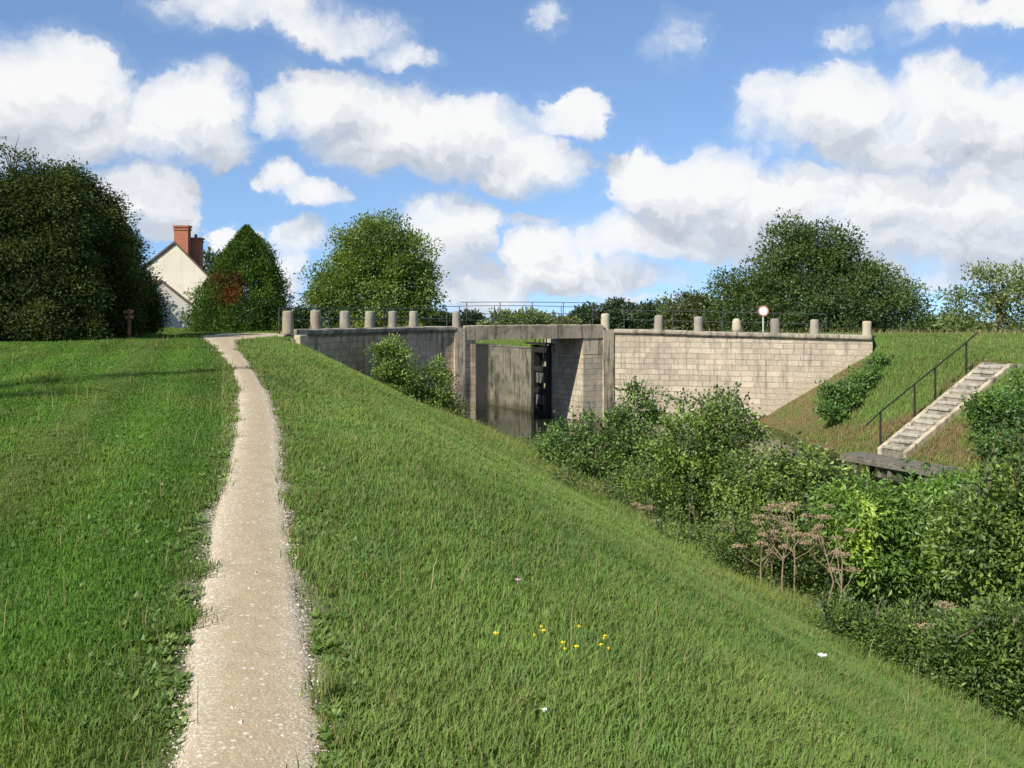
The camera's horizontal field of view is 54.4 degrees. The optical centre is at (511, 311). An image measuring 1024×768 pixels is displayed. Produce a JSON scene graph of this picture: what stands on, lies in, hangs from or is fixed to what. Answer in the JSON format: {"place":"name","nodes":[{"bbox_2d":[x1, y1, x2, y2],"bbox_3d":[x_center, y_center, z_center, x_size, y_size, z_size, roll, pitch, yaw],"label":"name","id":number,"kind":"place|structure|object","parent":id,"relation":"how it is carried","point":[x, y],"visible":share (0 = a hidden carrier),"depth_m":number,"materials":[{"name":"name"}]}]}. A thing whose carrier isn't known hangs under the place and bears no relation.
{"place":"outdoors","nodes":[
{"label":"outdoors","id":0,"kind":"place"},
{"bbox_2d":[147,333,333,767],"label":"path","id":1,"kind":"structure","parent":0,"point":[267,630],"depth_m":4.46,"materials":[{"name":"beige gravel"}]},
{"bbox_2d":[0,320,1023,767],"bbox_3d":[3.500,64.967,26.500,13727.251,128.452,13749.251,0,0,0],"label":"ground","id":2,"kind":"structure","parent":0,"point":[304,592],"depth_m":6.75,"materials":[{"name":"green plant"}]},
{"bbox_2d":[0,147,116,341],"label":"evergreen tree","id":3,"kind":"object","parent":2,"relation":"on","point":[35,236],"visible":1,"depth_m":27.09,"materials":[{"name":"green plant"}]},
{"bbox_2d":[0,135,20,175],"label":"bare branch","id":4,"kind":"object","parent":3,"relation":"attached to","point":[2,149],"visible":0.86,"depth_m":27.51,"materials":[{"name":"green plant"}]},
{"bbox_2d":[24,154,161,337],"bbox_3d":[-12.737,-1.819,29.696,3.909,5.824,3.194,0,0,26],"label":"evergreen tree","id":5,"kind":"object","parent":2,"relation":"on","point":[130,292],"visible":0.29,"depth_m":29.54,"materials":[{"name":"green plant"}]},
{"bbox_2d":[123,309,133,337],"bbox_3d":[-10.827,0.394,28.162,0.301,0.946,0.151,0,0,0],"label":"wooden signpost","id":6,"kind":"object","parent":2,"relation":"on","point":[129,316],"visible":0.88,"depth_m":28.12,"materials":[{"name":"brown wood"}]},
{"bbox_2d":[118,211,173,335],"bbox_3d":[-12.986,-1.191,33.023,3.535,4.652,2.659,0,0,0],"label":"evergreen tree","id":7,"kind":"object","parent":2,"relation":"on","point":[155,316],"visible":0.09,"depth_m":32.90,"materials":[{"name":"green plant"}]},
{"bbox_2d":[145,219,210,328],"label":"house","id":8,"kind":"structure","parent":2,"relation":"on","point":[179,259],"depth_m":65.00,"materials":[{"name":"paint"}]},
{"bbox_2d":[203,246,230,309],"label":"broadleaf tree","id":9,"kind":"object","parent":2,"relation":"on","point":[208,257],"visible":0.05,"depth_m":81.80,"materials":[{"name":"green plant"}]},
{"bbox_2d":[177,223,309,332],"bbox_3d":[-10.881,-1.236,40.056,4.776,4.673,5.230,0,0,-34],"label":"conifer","id":10,"kind":"object","parent":2,"relation":"on","point":[260,277],"visible":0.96,"depth_m":39.05,"materials":[{"name":"green plant"}]},
{"bbox_2d":[289,305,321,328],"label":"distant tree","id":11,"kind":"object","parent":2,"relation":"on","point":[305,314],"visible":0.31,"depth_m":109.05,"materials":[{"name":"green plant"}]},
{"bbox_2d":[293,207,451,327],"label":"broadleaf tree","id":12,"kind":"object","parent":2,"relation":"on","point":[361,271],"visible":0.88,"depth_m":68.77,"materials":[{"name":"green plant"}]},
{"bbox_2d":[363,331,429,401],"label":"shrub","id":13,"kind":"object","parent":2,"relation":"on","point":[391,371],"visible":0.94,"depth_m":36.39,"materials":[{"name":"green plant"}]},
{"bbox_2d":[419,307,452,325],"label":"distant tree","id":14,"kind":"object","parent":2,"relation":"on","point":[441,322],"visible":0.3,"depth_m":178.54,"materials":[{"name":"green plant"}]},
{"bbox_2d":[403,353,473,419],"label":"shrub","id":15,"kind":"object","parent":2,"relation":"on","point":[444,398],"visible":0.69,"depth_m":36.96,"materials":[{"name":"green plant"}]},
{"bbox_2d":[460,308,489,325],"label":"distant tree","id":16,"kind":"object","parent":2,"relation":"on","point":[475,316],"visible":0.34,"depth_m":188.64,"materials":[{"name":"green plant"}]},
{"bbox_2d":[0,349,1012,767],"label":"path weeds","id":17,"kind":"object","parent":2,"relation":"on","point":[180,679],"visible":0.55,"depth_m":4.39,"materials":[{"name":"green plant"}]},
{"bbox_2d":[476,343,545,411],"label":"lock chamber","id":18,"kind":"object","parent":2,"relation":"on","point":[503,375],"visible":0.02,"depth_m":50.75,"materials":[{"name":"grey concrete"}]},
{"bbox_2d":[475,306,550,324],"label":"distant tree","id":19,"kind":"object","parent":2,"relation":"on","point":[517,316],"visible":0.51,"depth_m":118.80,"materials":[{"name":"green plant"}]},
{"bbox_2d":[541,629,545,658],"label":"yellow flower","id":20,"kind":"object","parent":2,"relation":"on","point":[542,630],"visible":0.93,"depth_m":4.35,"materials":[{"name":"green plant"}]},
{"bbox_2d":[543,310,582,324],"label":"distant tree","id":21,"kind":"object","parent":2,"relation":"on","point":[554,318],"visible":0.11,"depth_m":123.08,"materials":[{"name":"green plant"}]},
{"bbox_2d":[560,647,566,695],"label":"yellow flower","id":22,"kind":"object","parent":2,"relation":"on","point":[563,667],"visible":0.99,"depth_m":4.01,"materials":[{"name":"green plant"}]},
{"bbox_2d":[285,324,872,420],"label":"lock bridge","id":23,"kind":"structure","parent":2,"relation":"on","point":[594,365],"depth_m":43.72,"materials":[{"name":"stone"}]},
{"bbox_2d":[282,311,293,334],"bbox_3d":[-7.454,0.364,33.129,0.392,0.804,0.400,-1,-2,-13],"label":"bollard","id":24,"kind":"object","parent":23,"relation":"on","point":[287,323],"visible":1,"depth_m":32.97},
{"bbox_2d":[310,310,320,328],"bbox_3d":[-6.896,0.292,34.948,0.391,0.706,0.389,-1,1,-19],"label":"bollard","id":25,"kind":"object","parent":23,"relation":"on","point":[315,319],"visible":0.87,"depth_m":34.80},
{"bbox_2d":[339,311,350,327],"bbox_3d":[-6.167,0.301,36.787,0.416,0.686,0.434,0,0,11],"label":"bollard","id":26,"kind":"object","parent":23,"relation":"on","point":[344,322],"visible":0.9,"depth_m":36.62,"materials":[{"name":"stone"}]},
{"bbox_2d":[278,308,446,333],"bbox_3d":[-5.639,0.305,37.824,0.906,0.889,9.944,0,0,31],"label":"bridge railing","id":27,"kind":"object","parent":23,"relation":"on","point":[328,319],"visible":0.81,"depth_m":37.76,"materials":[{"name":"metal"}]},
{"bbox_2d":[364,311,374,327],"bbox_3d":[-5.455,0.304,38.188,0.395,0.675,0.389,1,0,-4],"label":"bollard","id":28,"kind":"object","parent":23,"relation":"on","point":[369,319],"visible":0.94,"depth_m":38.03,"materials":[{"name":"stone"}]},
{"bbox_2d":[388,311,396,326],"bbox_3d":[-4.710,0.302,39.343,0.380,0.674,0.379,1,1,-14],"label":"bollard","id":29,"kind":"object","parent":23,"relation":"on","point":[392,318],"visible":0.92,"depth_m":39.19,"materials":[{"name":"stone"}]},
{"bbox_2d":[409,311,417,326],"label":"bollard","id":30,"kind":"object","parent":23,"relation":"on","point":[413,318],"visible":0.94,"depth_m":40.10,"materials":[{"name":"stone"}]},
{"bbox_2d":[452,311,460,327],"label":"bollard","id":31,"kind":"object","parent":23,"relation":"on","point":[456,322],"visible":0.94,"depth_m":41.46,"materials":[{"name":"stone"}]},
{"bbox_2d":[438,305,579,324],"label":"bridge railing","id":32,"kind":"object","parent":23,"relation":"on","point":[494,319],"visible":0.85,"depth_m":45.52,"materials":[{"name":"metal"}]},
{"bbox_2d":[461,302,592,325],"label":"bridge railing","id":33,"kind":"object","parent":23,"relation":"on","point":[532,313],"visible":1,"depth_m":43.71,"materials":[{"name":"metal"}]},
{"bbox_2d":[525,339,553,414],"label":"lock gate","id":34,"kind":"structure","parent":23,"relation":"attached to","point":[539,395],"depth_m":47.55,"materials":[{"name":"brown wood"}]},
{"bbox_2d":[601,313,609,329],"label":"bollard","id":35,"kind":"object","parent":23,"relation":"on","point":[605,319],"visible":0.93,"depth_m":45.23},
{"bbox_2d":[654,315,662,329],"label":"bollard","id":36,"kind":"object","parent":23,"relation":"on","point":[658,322],"visible":0.98,"depth_m":44.91,"materials":[{"name":"stone"}]},
{"bbox_2d":[694,316,702,330],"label":"bollard","id":37,"kind":"object","parent":23,"relation":"on","point":[698,323],"visible":0.98,"depth_m":44.44,"materials":[{"name":"stone"}]},
{"bbox_2d":[624,310,826,332],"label":"bridge railing","id":38,"kind":"object","parent":23,"relation":"on","point":[672,320],"visible":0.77,"depth_m":47.59,"materials":[{"name":"metal"}]},
{"bbox_2d":[732,318,741,331],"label":"bollard","id":39,"kind":"object","parent":23,"relation":"on","point":[736,325],"visible":0.98,"depth_m":43.95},
{"bbox_2d":[770,319,779,332],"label":"bollard","id":40,"kind":"object","parent":23,"relation":"on","point":[774,325],"visible":0.98,"depth_m":43.43,"materials":[{"name":"stone"}]},
{"bbox_2d":[810,319,818,333],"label":"bollard","id":41,"kind":"object","parent":23,"relation":"on","point":[814,326],"visible":0.94,"depth_m":42.89,"materials":[{"name":"stone"}]},
{"bbox_2d":[862,321,871,334],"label":"bollard","id":42,"kind":"object","parent":23,"relation":"on","point":[866,327],"visible":0.98,"depth_m":42.13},
{"bbox_2d":[566,301,628,328],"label":"distant tree","id":43,"kind":"object","parent":2,"relation":"on","point":[583,312],"visible":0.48,"depth_m":158.29,"materials":[{"name":"green plant"}]},
{"bbox_2d":[528,375,676,501],"bbox_3d":[2.304,3.413,25.069,4.031,3.734,2.777,0,0,0],"label":"shrub","id":44,"kind":"object","parent":2,"relation":"on","point":[621,422],"visible":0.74,"depth_m":24.82,"materials":[{"name":"green plant"}]},
{"bbox_2d":[602,634,606,673],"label":"yellow flower","id":45,"kind":"object","parent":2,"relation":"on","point":[605,653],"visible":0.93,"depth_m":4.29,"materials":[{"name":"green plant"}]},
{"bbox_2d":[545,449,692,527],"bbox_3d":[2.249,3.919,20.290,3.389,2.442,1.684,0,0,0],"label":"shrub","id":46,"kind":"object","parent":2,"relation":"on","point":[567,479],"visible":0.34,"depth_m":20.16,"materials":[{"name":"green plant"}]},
{"bbox_2d":[601,296,648,328],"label":"distant tree","id":47,"kind":"object","parent":2,"relation":"on","point":[618,303],"visible":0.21,"depth_m":163.47,"materials":[{"name":"green plant"}]},
{"bbox_2d":[233,317,1022,330],"bbox_3d":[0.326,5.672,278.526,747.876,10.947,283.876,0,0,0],"label":"woodland","id":48,"kind":"object","parent":2,"relation":"on","point":[1016,329],"visible":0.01,"depth_m":297.35,"materials":[{"name":"green plant"}]},
{"bbox_2d":[623,297,669,328],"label":"distant tree","id":49,"kind":"object","parent":2,"relation":"on","point":[641,319],"visible":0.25,"depth_m":158.77,"materials":[{"name":"green plant"}]},
{"bbox_2d":[631,502,661,522],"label":"dead hogweed","id":50,"kind":"object","parent":2,"relation":"on","point":[650,507],"visible":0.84,"depth_m":19.10,"materials":[{"name":"brown plant"}]},
{"bbox_2d":[602,381,776,535],"bbox_3d":[3.871,3.335,21.322,4.268,3.753,2.636,0,0,0],"label":"shrub","id":51,"kind":"object","parent":2,"relation":"on","point":[708,446],"visible":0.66,"depth_m":21.01,"materials":[{"name":"green plant"}]},
{"bbox_2d":[651,285,731,331],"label":"olive bush tree","id":52,"kind":"object","parent":2,"relation":"on","point":[690,301],"visible":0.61,"depth_m":65.47,"materials":[{"name":"green plant"}]},
{"bbox_2d":[644,467,760,563],"bbox_3d":[3.239,3.810,16.972,2.266,2.321,1.694,0,0,0],"label":"shrub","id":53,"kind":"object","parent":2,"relation":"on","point":[695,530],"visible":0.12,"depth_m":16.89,"materials":[{"name":"green plant"}]},
{"bbox_2d":[508,430,1005,628],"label":"undergrowth","id":54,"kind":"object","parent":2,"relation":"on","point":[709,520],"visible":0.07,"depth_m":19.27,"materials":[{"name":"green plant"}]},
{"bbox_2d":[732,534,781,580],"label":"dead hogweed","id":55,"kind":"object","parent":2,"relation":"on","point":[775,539],"visible":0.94,"depth_m":14.62,"materials":[{"name":"brown plant"}]},
{"bbox_2d":[758,306,768,331],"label":"road sign","id":56,"kind":"object","parent":2,"relation":"on","point":[763,311],"visible":0.95,"depth_m":45.98,"materials":[{"name":"white metal"}]},
{"bbox_2d":[751,505,792,576],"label":"dead hogweed","id":57,"kind":"object","parent":2,"relation":"on","point":[777,517],"visible":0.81,"depth_m":15.00,"materials":[{"name":"brown plant"}]},
{"bbox_2d":[693,492,857,608],"bbox_3d":[4.009,3.875,15.203,2.571,2.413,1.788,0,0,0],"label":"shrub","id":58,"kind":"object","parent":2,"relation":"on","point":[811,567],"visible":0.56,"depth_m":15.00,"materials":[{"name":"green plant"}]},
{"bbox_2d":[752,513,806,596],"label":"dead hogweed","id":59,"kind":"object","parent":2,"relation":"on","point":[761,534],"visible":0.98,"depth_m":14.08,"materials":[{"name":"brown plant"}]},
{"bbox_2d":[705,431,874,549],"bbox_3d":[5.577,3.752,19.558,3.569,2.869,2.341,0,0,0],"label":"shrub","id":60,"kind":"object","parent":2,"relation":"on","point":[779,480],"visible":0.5,"depth_m":19.24,"materials":[{"name":"green plant"}]},
{"bbox_2d":[762,502,834,596],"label":"dead hogweed","id":61,"kind":"object","parent":2,"relation":"on","point":[783,510],"visible":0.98,"depth_m":14.64,"materials":[{"name":"brown plant"}]},
{"bbox_2d":[779,501,831,579],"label":"dead hogweed","id":62,"kind":"object","parent":2,"relation":"on","point":[810,515],"visible":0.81,"depth_m":15.30,"materials":[{"name":"brown plant"}]},
{"bbox_2d":[696,207,939,332],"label":"oak tree","id":63,"kind":"object","parent":2,"relation":"on","point":[838,285],"visible":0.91,"depth_m":60.54,"materials":[{"name":"green plant"}]},
{"bbox_2d":[817,653,825,686],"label":"white flower","id":64,"kind":"object","parent":2,"relation":"on","point":[821,655],"visible":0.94,"depth_m":5.35,"materials":[{"name":"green plant"}]},
{"bbox_2d":[798,523,858,608],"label":"dead hogweed","id":65,"kind":"object","parent":2,"relation":"on","point":[819,529],"visible":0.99,"depth_m":14.06,"materials":[{"name":"brown plant"}]},
{"bbox_2d":[827,549,863,597],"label":"dead hogweed","id":66,"kind":"object","parent":2,"relation":"on","point":[837,553],"visible":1,"depth_m":13.40,"materials":[{"name":"brown plant"}]},
{"bbox_2d":[812,351,894,422],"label":"shrub","id":67,"kind":"object","parent":2,"relation":"on","point":[852,389],"visible":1,"depth_m":37.98,"materials":[{"name":"green plant"}]},
{"bbox_2d":[798,578,956,682],"bbox_3d":[4.645,3.836,11.653,2.659,1.830,1.747,0,0,0],"label":"shrub","id":68,"kind":"object","parent":2,"relation":"on","point":[889,631],"visible":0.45,"depth_m":11.44,"materials":[{"name":"green plant"}]},
{"bbox_2d":[781,455,998,612],"bbox_3d":[5.962,3.723,15.521,3.873,2.928,2.396,0,0,0],"label":"shrub","id":69,"kind":"object","parent":2,"relation":"on","point":[885,524],"visible":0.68,"depth_m":15.20,"materials":[{"name":"green plant"}]},
{"bbox_2d":[840,452,977,483],"bbox_3d":[11.599,5.302,29.196,0.999,1.795,4.444,0,0,-26],"label":"landing stage","id":70,"kind":"object","parent":2,"relation":"on","point":[872,460],"visible":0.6,"depth_m":29.38,"materials":[{"name":"grey wood"}]},
{"bbox_2d":[866,332,977,445],"bbox_3d":[13.785,2.739,33.372,5.154,4.060,0.068,0,0,-26],"label":"handrail","id":71,"kind":"object","parent":2,"relation":"on","point":[879,413],"visible":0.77,"depth_m":33.17,"materials":[{"name":"metal"}]},
{"bbox_2d":[887,306,987,332],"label":"hawthorn bush","id":72,"kind":"object","parent":2,"relation":"on","point":[925,327],"visible":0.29,"depth_m":74.22,"materials":[{"name":"green plant"}]},
{"bbox_2d":[917,601,961,664],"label":"dead hogweed","id":73,"kind":"object","parent":2,"relation":"on","point":[939,604],"visible":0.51,"depth_m":11.21,"materials":[{"name":"brown plant"}]},
{"bbox_2d":[877,362,1022,457],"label":"stone stairs","id":74,"kind":"structure","parent":2,"relation":"on","point":[930,420],"depth_m":32.32,"materials":[{"name":"grey stone"}]},
{"bbox_2d":[901,585,1023,736],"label":"shrub","id":75,"kind":"object","parent":2,"relation":"on","point":[983,654],"visible":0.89,"depth_m":10.54,"materials":[{"name":"green plant"}]},
{"bbox_2d":[905,452,1023,502],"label":"shrub","id":76,"kind":"object","parent":2,"relation":"on","point":[967,474],"visible":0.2,"depth_m":25.29,"materials":[{"name":"green plant"}]},
{"bbox_2d":[916,419,1023,623],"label":"shrub","id":77,"kind":"object","parent":2,"relation":"on","point":[983,539],"visible":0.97,"depth_m":13.36,"materials":[{"name":"green plant"}]},
{"bbox_2d":[930,257,1023,332],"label":"ash tree","id":78,"kind":"object","parent":2,"relation":"on","point":[994,298],"visible":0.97,"depth_m":57.80,"materials":[{"name":"green plant"}]},
{"bbox_2d":[955,364,1023,458],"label":"shrub","id":79,"kind":"object","parent":2,"relation":"on","point":[1007,405],"visible":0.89,"depth_m":28.98,"materials":[{"name":"green plant"}]},
{"bbox_2d":[0,0,1023,325],"label":"sky","id":80,"kind":"structure","parent":0,"point":[596,151],"materials":[{"name":"blue"}]},
{"bbox_2d":[476,403,997,625],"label":"water","id":81,"kind":"structure","parent":0,"point":[513,422],"depth_m":40.80,"materials":[{"name":"black liquid"}]}
]}

